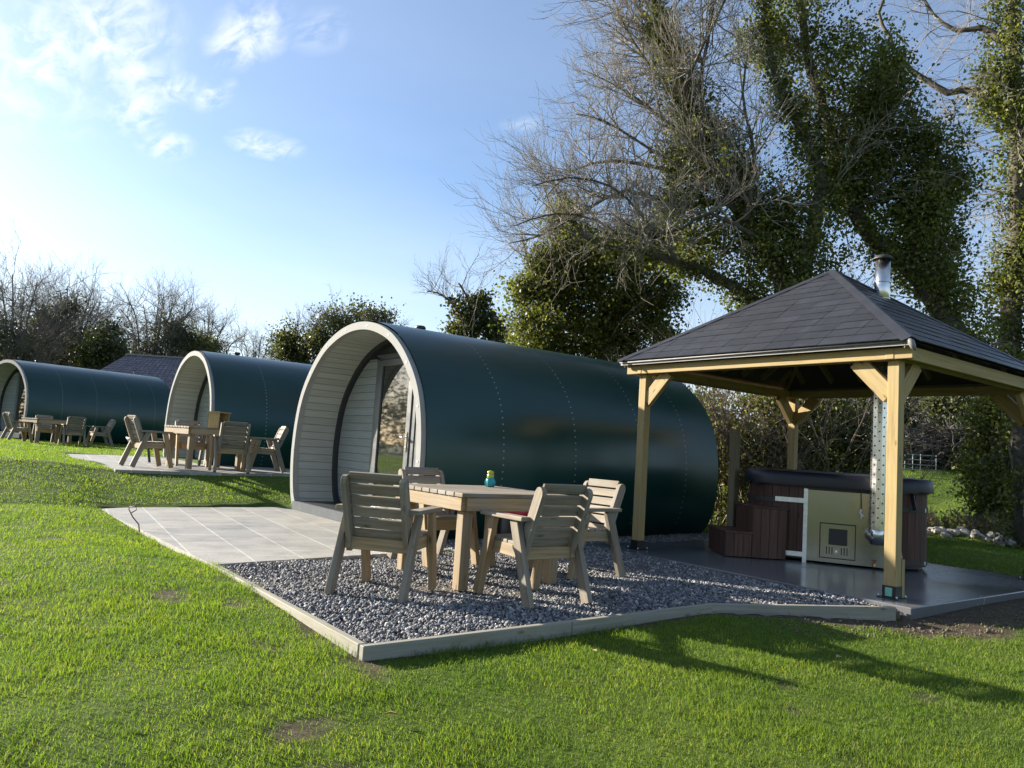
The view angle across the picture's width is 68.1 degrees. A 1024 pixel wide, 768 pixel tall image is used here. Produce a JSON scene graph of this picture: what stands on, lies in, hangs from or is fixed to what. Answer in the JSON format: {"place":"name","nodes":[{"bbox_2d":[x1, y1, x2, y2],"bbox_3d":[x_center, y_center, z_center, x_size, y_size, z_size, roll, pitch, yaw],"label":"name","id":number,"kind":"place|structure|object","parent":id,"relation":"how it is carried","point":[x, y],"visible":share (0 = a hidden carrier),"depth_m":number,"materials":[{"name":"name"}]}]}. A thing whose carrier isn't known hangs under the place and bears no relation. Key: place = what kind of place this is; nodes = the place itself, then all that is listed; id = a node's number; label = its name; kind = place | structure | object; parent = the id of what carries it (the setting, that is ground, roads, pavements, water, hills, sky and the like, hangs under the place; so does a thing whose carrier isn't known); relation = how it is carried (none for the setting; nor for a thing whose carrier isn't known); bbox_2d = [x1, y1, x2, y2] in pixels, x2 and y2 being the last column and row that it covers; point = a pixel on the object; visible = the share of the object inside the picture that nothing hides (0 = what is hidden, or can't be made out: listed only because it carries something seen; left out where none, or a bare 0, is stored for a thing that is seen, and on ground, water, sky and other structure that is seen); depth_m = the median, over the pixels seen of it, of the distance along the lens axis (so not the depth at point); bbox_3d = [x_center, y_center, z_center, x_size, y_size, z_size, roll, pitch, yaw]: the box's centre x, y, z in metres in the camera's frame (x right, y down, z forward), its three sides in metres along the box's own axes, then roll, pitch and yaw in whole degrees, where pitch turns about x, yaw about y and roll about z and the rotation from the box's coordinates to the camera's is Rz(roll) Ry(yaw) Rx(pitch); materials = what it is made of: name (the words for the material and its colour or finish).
{"place":"outdoors","nodes":[
{"label":"outdoors","id":0,"kind":"place"},
{"bbox_2d":[101,507,449,566],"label":"patio","id":1,"kind":"structure","parent":0,"point":[226,536],"depth_m":8.26,"materials":[{"name":"stone"}]},
{"bbox_2d":[0,436,1023,767],"bbox_3d":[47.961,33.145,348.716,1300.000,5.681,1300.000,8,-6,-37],"label":"ground","id":2,"kind":"structure","parent":0,"point":[284,726],"depth_m":3.79,"materials":[{"name":"green plant"}]},
{"bbox_2d":[0,412,32,442],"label":"garden chair","id":3,"kind":"object","parent":2,"relation":"on","point":[12,426],"visible":0.95,"depth_m":22.55,"materials":[{"name":"beige wood"}]},
{"bbox_2d":[32,415,54,442],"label":"garden chair","id":4,"kind":"object","parent":2,"relation":"on","point":[46,428],"visible":0.46,"depth_m":24.32,"materials":[{"name":"beige wood"}]},
{"bbox_2d":[21,417,74,444],"bbox_3d":[-14.268,1.455,23.273,1.108,0.751,1.120,0,-6,36],"label":"garden table","id":5,"kind":"object","parent":2,"relation":"on","point":[38,421],"visible":0.76,"depth_m":22.96,"materials":[{"name":"beige wood"}]},
{"bbox_2d":[0,208,121,366],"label":"bare tree","id":6,"kind":"object","parent":2,"relation":"on","point":[15,349],"visible":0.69,"depth_m":48.66,"materials":[{"name":"plant"}]},
{"bbox_2d":[58,416,86,445],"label":"garden chair","id":7,"kind":"object","parent":2,"relation":"on","point":[69,429],"visible":0.97,"depth_m":22.76,"materials":[{"name":"beige wood"}]},
{"bbox_2d":[0,248,149,366],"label":"bare tree","id":8,"kind":"object","parent":2,"relation":"on","point":[76,309],"visible":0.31,"depth_m":53.26,"materials":[{"name":"plant"}]},
{"bbox_2d":[0,359,169,444],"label":"camping pod","id":9,"kind":"object","parent":2,"relation":"on","point":[93,397],"visible":0.81,"depth_m":27.62,"materials":[{"name":"green paint"}]},
{"bbox_2d":[14,373,24,426],"bbox_3d":[-17.596,0.663,27.162,1.020,2.120,0.118,0,-6,35],"label":"door","id":10,"kind":"structure","parent":9,"relation":"in","point":[20,397],"depth_m":27.33,"materials":[{"name":"clear glass"}]},
{"bbox_2d":[85,419,115,446],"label":"garden chair","id":11,"kind":"object","parent":2,"relation":"on","point":[106,431],"visible":0.94,"depth_m":24.08,"materials":[{"name":"beige wood"}]},
{"bbox_2d":[59,310,147,369],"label":"tree","id":12,"kind":"object","parent":2,"relation":"on","point":[100,349],"visible":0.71,"depth_m":48.62,"materials":[{"name":"green plant"}]},
{"bbox_2d":[128,506,139,531],"bbox_3d":[-3.985,1.424,8.002,0.236,0.262,0.060,0,-6,32],"label":"bent wire","id":13,"kind":"object","parent":2,"relation":"on","point":[133,517],"visible":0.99,"depth_m":8.00,"materials":[{"name":"grey metal"}]},
{"bbox_2d":[100,353,184,390],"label":"outbuilding","id":14,"kind":"structure","parent":2,"relation":"on","point":[167,372],"depth_m":44.95,"materials":[{"name":"grey tile"}]},
{"bbox_2d":[76,264,227,377],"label":"bare tree","id":15,"kind":"object","parent":2,"relation":"on","point":[178,337],"visible":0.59,"depth_m":59.42,"materials":[{"name":"plant"}]},
{"bbox_2d":[69,454,289,476],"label":"paved yard","id":16,"kind":"structure","parent":2,"relation":"on","point":[143,465],"depth_m":13.77,"materials":[{"name":"stone"}]},
{"bbox_2d":[126,437,163,461],"bbox_3d":[-7.499,1.347,15.443,0.771,0.485,0.804,8,-6,-37],"label":"fire bowl","id":17,"kind":"object","parent":16,"relation":"on","point":[148,449],"visible":0.15,"depth_m":15.24,"materials":[{"name":"grey metal"}]},
{"bbox_2d":[118,415,172,467],"bbox_3d":[-6.416,1.018,13.359,0.645,0.892,0.729,-1,-7,45],"label":"garden chair","id":18,"kind":"object","parent":16,"relation":"on","point":[139,441],"visible":1,"depth_m":13.28,"materials":[{"name":"beige wood"}]},
{"bbox_2d":[173,419,209,466],"bbox_3d":[-6.263,1.152,14.738,0.645,0.892,0.729,7,-6,-35],"label":"garden chair","id":19,"kind":"object","parent":16,"relation":"on","point":[201,445],"visible":0.73,"depth_m":14.71,"materials":[{"name":"beige wood"}]},
{"bbox_2d":[165,425,245,470],"bbox_3d":[-5.676,1.181,14.002,1.108,0.751,1.120,-1,-7,45],"label":"garden table","id":20,"kind":"object","parent":16,"relation":"on","point":[191,431],"visible":0.59,"depth_m":13.51,"materials":[{"name":"beige wood"}]},
{"bbox_2d":[207,411,231,427],"bbox_3d":[-5.410,0.667,13.973,0.270,0.301,0.360,3,-5,13],"label":"timber box","id":21,"kind":"object","parent":20,"relation":"on","point":[215,419],"visible":0.82,"depth_m":13.83,"materials":[{"name":"beige wood"}]},
{"bbox_2d":[208,421,252,473],"bbox_3d":[-4.984,1.117,13.425,0.645,0.892,0.729,7,-6,-29],"label":"garden chair","id":22,"kind":"object","parent":16,"relation":"on","point":[230,447],"visible":1,"depth_m":13.25,"materials":[{"name":"beige wood"}]},
{"bbox_2d":[243,426,288,472],"bbox_3d":[-4.717,1.228,14.474,0.729,0.892,0.645,7,-6,-29],"label":"garden chair","id":23,"kind":"object","parent":16,"relation":"on","point":[274,447],"visible":0.9,"depth_m":14.31,"materials":[{"name":"beige wood"}]},
{"bbox_2d":[182,292,270,354],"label":"bare tree","id":24,"kind":"object","parent":2,"relation":"on","point":[229,344],"visible":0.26,"depth_m":65.07,"materials":[{"name":"plant"}]},
{"bbox_2d":[163,350,311,467],"bbox_3d":[-5.229,0.893,18.770,5.392,2.950,3.941,8,-6,-37],"label":"camping pod","id":25,"kind":"object","parent":2,"relation":"on","point":[261,396],"visible":0.41,"depth_m":16.64,"materials":[{"name":"green paint"}]},
{"bbox_2d":[223,322,283,360],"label":"bare tree","id":26,"kind":"object","parent":2,"relation":"on","point":[247,353],"visible":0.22,"depth_m":81.29,"materials":[{"name":"plant"}]},
{"bbox_2d":[254,303,319,364],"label":"tree","id":27,"kind":"object","parent":2,"relation":"on","point":[284,344],"visible":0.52,"depth_m":51.15,"materials":[{"name":"green plant"}]},
{"bbox_2d":[286,280,380,364],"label":"tree","id":28,"kind":"object","parent":2,"relation":"on","point":[319,338],"visible":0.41,"depth_m":50.16,"materials":[{"name":"green plant"}]},
{"bbox_2d":[346,295,413,327],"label":"tree","id":29,"kind":"object","parent":2,"relation":"on","point":[384,318],"visible":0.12,"depth_m":53.96,"materials":[{"name":"green plant"}]},
{"bbox_2d":[383,711,397,713],"bbox_3d":[-0.514,1.387,3.197,0.065,0.012,0.036,-2,-16,-6],"label":"fallen leaf","id":30,"kind":"object","parent":2,"relation":"on","point":[390,712],"visible":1,"depth_m":3.20,"materials":[{"name":"brown"}]},
{"bbox_2d":[411,233,514,342],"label":"ivy clad tree","id":31,"kind":"object","parent":2,"relation":"on","point":[475,325],"visible":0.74,"depth_m":40.03,"materials":[{"name":"green plant"}]},
{"bbox_2d":[290,321,717,539],"bbox_3d":[-0.069,0.807,11.712,5.342,2.950,3.941,8,-6,-37],"label":"camping pod","id":32,"kind":"object","parent":2,"relation":"on","point":[381,397],"visible":0.84,"depth_m":10.51,"materials":[{"name":"green paint"}]},
{"bbox_2d":[369,358,413,508],"bbox_3d":[-1.693,0.693,10.487,0.118,2.120,1.020,8,-6,-37],"label":"door","id":33,"kind":"structure","parent":32,"relation":"in","point":[394,403],"depth_m":10.55,"materials":[{"name":"clear glass"}]},
{"bbox_2d":[412,434,415,474],"bbox_3d":[-1.102,0.819,9.781,0.040,1.830,0.560,8,-6,-37],"label":"side window","id":34,"kind":"structure","parent":32,"relation":"in","point":[415,434],"depth_m":9.97,"materials":[{"name":"clear glass"}]},
{"bbox_2d":[209,562,895,660],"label":"timber kerb","id":35,"kind":"structure","parent":2,"relation":"on","point":[360,650],"depth_m":4.83,"materials":[{"name":"beige wood"}]},
{"bbox_2d":[462,83,707,362],"bbox_3d":[2.268,-2.257,19.170,6.200,9.460,6.496,6,-6,-22],"label":"ivy clad tree","id":36,"kind":"object","parent":2,"relation":"on","point":[543,324],"visible":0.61,"depth_m":18.54,"materials":[{"name":"green plant"}]},
{"bbox_2d":[440,0,910,467],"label":"ivy clad tree","id":37,"kind":"object","parent":2,"relation":"on","point":[758,221],"visible":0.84,"depth_m":14.56,"materials":[{"name":"green plant"}]},
{"bbox_2d":[606,285,819,520],"bbox_3d":[3.572,0.139,14.673,5.070,5.400,5.613,2,-6,22],"label":"hedge bush","id":38,"kind":"object","parent":2,"relation":"on","point":[726,437],"visible":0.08,"depth_m":14.46,"materials":[{"name":"plant"}]},
{"bbox_2d":[611,291,857,524],"bbox_3d":[4.029,0.672,14.621,5.160,4.704,4.932,0,-6,33],"label":"hedge bush","id":39,"kind":"object","parent":2,"relation":"on","point":[743,464],"visible":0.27,"depth_m":13.39,"materials":[{"name":"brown plant"}]},
{"bbox_2d":[587,540,1023,619],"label":"concrete slab","id":40,"kind":"structure","parent":2,"relation":"on","point":[931,589],"depth_m":7.91,"materials":[{"name":"grey concrete"}]},
{"bbox_2d":[726,428,740,526],"bbox_3d":[2.851,1.349,9.759,0.160,1.560,0.160,8,-6,-37],"label":"handrail post","id":41,"kind":"object","parent":40,"relation":"on","point":[734,466],"visible":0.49,"depth_m":9.74,"materials":[{"name":"wood"}]},
{"bbox_2d":[708,502,788,558],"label":"tub steps","id":42,"kind":"structure","parent":40,"relation":"on","point":[758,531],"depth_m":8.97,"materials":[{"name":"dark brown timber"}]},
{"bbox_2d":[618,269,1023,600],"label":"garden shelter","id":43,"kind":"object","parent":40,"relation":"on","point":[813,340],"visible":0.97,"depth_m":8.34,"materials":[{"name":"black tile"}]},
{"bbox_2d":[744,254,933,568],"bbox_3d":[4.198,0.395,9.793,2.132,3.635,2.398,2,-6,23],"label":"hot tub","id":44,"kind":"object","parent":40,"relation":"on","point":[836,517],"visible":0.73,"depth_m":8.79,"materials":[{"name":"dark brown timber"},{"name":"black vinyl"},{"name":"stainless steel"}]},
{"bbox_2d":[819,522,855,560],"bbox_3d":[3.786,1.833,8.813,0.390,0.410,0.043,2,-6,23],"label":"stove door","id":45,"kind":"structure","parent":44,"relation":"in","point":[836,541],"depth_m":8.80,"materials":[{"name":"beige metal"}]},
{"bbox_2d":[669,293,947,503],"bbox_3d":[4.924,0.464,14.230,5.632,4.920,5.244,8,-6,-37],"label":"hedge bush","id":46,"kind":"object","parent":2,"relation":"on","point":[744,493],"visible":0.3,"depth_m":13.23,"materials":[{"name":"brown plant"}]},
{"bbox_2d":[713,280,992,473],"bbox_3d":[5.683,0.689,13.438,5.062,4.687,4.196,1,-6,31],"label":"hedge bush","id":47,"kind":"object","parent":2,"relation":"on","point":[825,454],"visible":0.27,"depth_m":13.21,"materials":[{"name":"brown plant"}]},
{"bbox_2d":[713,0,1023,549],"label":"ivy clad tree","id":48,"kind":"object","parent":2,"relation":"on","point":[925,251],"visible":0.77,"depth_m":14.06,"materials":[{"name":"green plant"}]},
{"bbox_2d":[820,397,929,439],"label":"hedge bush","id":49,"kind":"object","parent":2,"relation":"on","point":[855,410],"visible":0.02,"depth_m":75.86,"materials":[{"name":"green plant"}]},
{"bbox_2d":[747,603,1023,638],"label":"soil clods","id":50,"kind":"object","parent":2,"relation":"on","point":[988,630],"visible":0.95,"depth_m":5.88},
{"bbox_2d":[814,308,978,513],"bbox_3d":[6.622,0.912,14.617,3.076,4.415,4.459,4,-5,-5],"label":"hedge bush","id":51,"kind":"object","parent":2,"relation":"on","point":[852,434],"visible":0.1,"depth_m":13.69,"materials":[{"name":"green plant"}]},
{"bbox_2d":[863,397,947,437],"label":"hedge bush","id":52,"kind":"object","parent":2,"relation":"on","point":[912,421],"visible":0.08,"depth_m":73.83,"materials":[{"name":"green plant"}]},
{"bbox_2d":[816,0,1023,534],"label":"ivy clad tree","id":53,"kind":"object","parent":2,"relation":"on","point":[1001,99],"visible":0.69,"depth_m":16.27,"materials":[{"name":"green plant"}]},
{"bbox_2d":[903,454,936,470],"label":"field gate","id":54,"kind":"structure","parent":2,"relation":"on","point":[904,468],"depth_m":29.13,"materials":[{"name":"grey metal"}]},
{"bbox_2d":[930,527,947,533],"bbox_3d":[7.965,2.729,14.132,0.273,0.142,0.182,2,-5,13],"label":"rubble stone","id":55,"kind":"object","parent":2,"relation":"on","point":[938,530],"visible":0.89,"depth_m":14.08,"materials":[{"name":"grey stone"}]},
{"bbox_2d":[911,396,978,443],"bbox_3d":[21.859,1.880,38.341,3.591,5.975,3.503,6,-6,-25],"label":"tree","id":56,"kind":"object","parent":2,"relation":"on","point":[935,406],"visible":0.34,"depth_m":38.01,"materials":[{"name":"green plant"}]},
{"bbox_2d":[904,396,985,436],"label":"hedge bush","id":57,"kind":"object","parent":2,"relation":"on","point":[905,406],"visible":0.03,"depth_m":72.03,"materials":[{"name":"green plant"}]},
{"bbox_2d":[940,532,951,537],"bbox_3d":[7.920,2.766,13.821,0.252,0.112,0.121,22,-32,-16],"label":"rubble stone","id":58,"kind":"object","parent":2,"relation":"on","point":[944,534],"visible":0.78,"depth_m":13.78,"materials":[{"name":"grey stone"}]},
{"bbox_2d":[903,399,989,470],"bbox_3d":[17.740,3.018,31.032,8.645,4.818,5.160,5,-5,-10],"label":"bush","id":59,"kind":"object","parent":2,"relation":"on","point":[950,442],"visible":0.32,"depth_m":30.50,"materials":[{"name":"green plant"}]},
{"bbox_2d":[947,528,957,536],"bbox_3d":[8.212,2.771,14.146,0.159,0.125,0.280,10,7,-27],"label":"rubble stone","id":60,"kind":"object","parent":2,"relation":"on","point":[953,534],"visible":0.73,"depth_m":14.06,"materials":[{"name":"grey stone"}]},
{"bbox_2d":[947,529,959,535],"bbox_3d":[8.235,2.771,14.120,0.219,0.123,0.179,-4,-11,25],"label":"rubble stone","id":61,"kind":"object","parent":2,"relation":"on","point":[954,530],"visible":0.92,"depth_m":14.07,"materials":[{"name":"grey stone"}]},
{"bbox_2d":[956,526,969,535],"bbox_3d":[8.425,2.752,14.161,0.212,0.150,0.271,3,15,-29],"label":"rubble stone","id":62,"kind":"object","parent":2,"relation":"on","point":[964,531],"visible":0.91,"depth_m":14.09,"materials":[{"name":"grey stone"}]},
{"bbox_2d":[927,502,1010,536],"bbox_3d":[8.495,2.769,14.789,2.575,0.958,1.504,4,-5,-4],"label":"bramble clump","id":63,"kind":"object","parent":2,"relation":"on","point":[958,520],"visible":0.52,"depth_m":14.45,"materials":[{"name":"green plant"}]},
{"bbox_2d":[970,529,980,538],"bbox_3d":[8.415,2.732,13.756,0.170,0.140,0.326,-21,-39,30],"label":"rubble stone","id":64,"kind":"object","parent":2,"relation":"on","point":[975,534],"visible":1,"depth_m":13.66,"materials":[{"name":"grey stone"}]},
{"bbox_2d":[979,534,985,540],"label":"rubble stone","id":65,"kind":"object","parent":2,"relation":"on","point":[982,537],"visible":0.8,"depth_m":13.69,"materials":[{"name":"grey stone"}]},
{"bbox_2d":[986,531,1001,538],"bbox_3d":[8.858,2.793,13.926,0.273,0.151,0.214,13,-11,-27],"label":"rubble stone","id":66,"kind":"object","parent":2,"relation":"on","point":[989,534],"visible":0.41,"depth_m":13.88,"materials":[{"name":"grey stone"}]},
{"bbox_2d":[993,536,1012,546],"bbox_3d":[8.537,2.736,13.042,0.218,0.201,0.454,-13,11,-40],"label":"rubble stone","id":67,"kind":"object","parent":2,"relation":"on","point":[1001,542],"visible":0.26,"depth_m":13.05,"materials":[{"name":"grey stone"}]},
{"bbox_2d":[1007,539,1015,545],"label":"rubble stone","id":68,"kind":"object","parent":2,"relation":"on","point":[1010,542],"visible":0.89,"depth_m":12.66,"materials":[{"name":"grey stone"}]},
{"bbox_2d":[0,0,1023,443],"label":"sky","id":69,"kind":"structure","parent":0,"point":[270,151],"materials":[{"name":"blue"}]},
{"bbox_2d":[220,532,899,643],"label":"gravel","id":70,"kind":"structure","parent":0,"point":[627,592],"depth_m":5.99,"materials":[{"name":"grey gravel"}]},
{"bbox_2d":[324,471,442,602],"bbox_3d":[-0.927,1.108,5.646,0.645,0.892,0.729,3,-5,13],"label":"garden chair","id":71,"kind":"object","parent":70,"relation":"on","point":[405,536],"visible":1,"depth_m":5.44,"materials":[{"name":"beige wood"}]},
{"bbox_2d":[387,467,479,567],"bbox_3d":[-0.733,1.270,7.311,0.645,0.892,0.729,8,-7,-39],"label":"garden chair","id":72,"kind":"object","parent":70,"relation":"on","point":[446,520],"visible":0.34,"depth_m":7.37,"materials":[{"name":"beige wood"}]},
{"bbox_2d":[394,483,567,590],"bbox_3d":[-0.292,1.288,6.554,1.120,0.751,1.108,8,-6,-37],"label":"garden table","id":73,"kind":"object","parent":70,"relation":"on","point":[465,501],"visible":0.68,"depth_m":6.06,"materials":[{"name":"beige wood"}]},
{"bbox_2d":[485,471,495,486],"bbox_3d":[-0.202,0.887,7.090,0.106,0.153,0.115,5,-5,-18],"label":"ornamental jar","id":74,"kind":"object","parent":73,"relation":"on","point":[490,481],"visible":1,"depth_m":7.06,"materials":[{"name":"teal ceramic"}]},
{"bbox_2d":[498,512,528,533],"bbox_3d":[0.011,1.562,8.579,0.380,0.621,0.380,0,-6,36],"label":"lidded bin","id":75,"kind":"object","parent":70,"relation":"on","point":[504,525],"visible":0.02,"depth_m":8.44,"materials":[{"name":"black plastic"}]},
{"bbox_2d":[473,484,592,608],"bbox_3d":[0.175,1.192,5.783,0.645,0.892,0.729,7,-6,-36],"label":"garden chair","id":76,"kind":"object","parent":70,"relation":"on","point":[531,541],"visible":0.98,"depth_m":5.65,"materials":[{"name":"beige wood"}]},
{"bbox_2d":[528,478,625,579],"bbox_3d":[0.626,1.343,7.146,0.729,0.892,0.645,8,-7,-39],"label":"garden chair","id":77,"kind":"object","parent":70,"relation":"on","point":[606,532],"visible":0.52,"depth_m":7.07,"materials":[{"name":"beige wood"}]}
]}

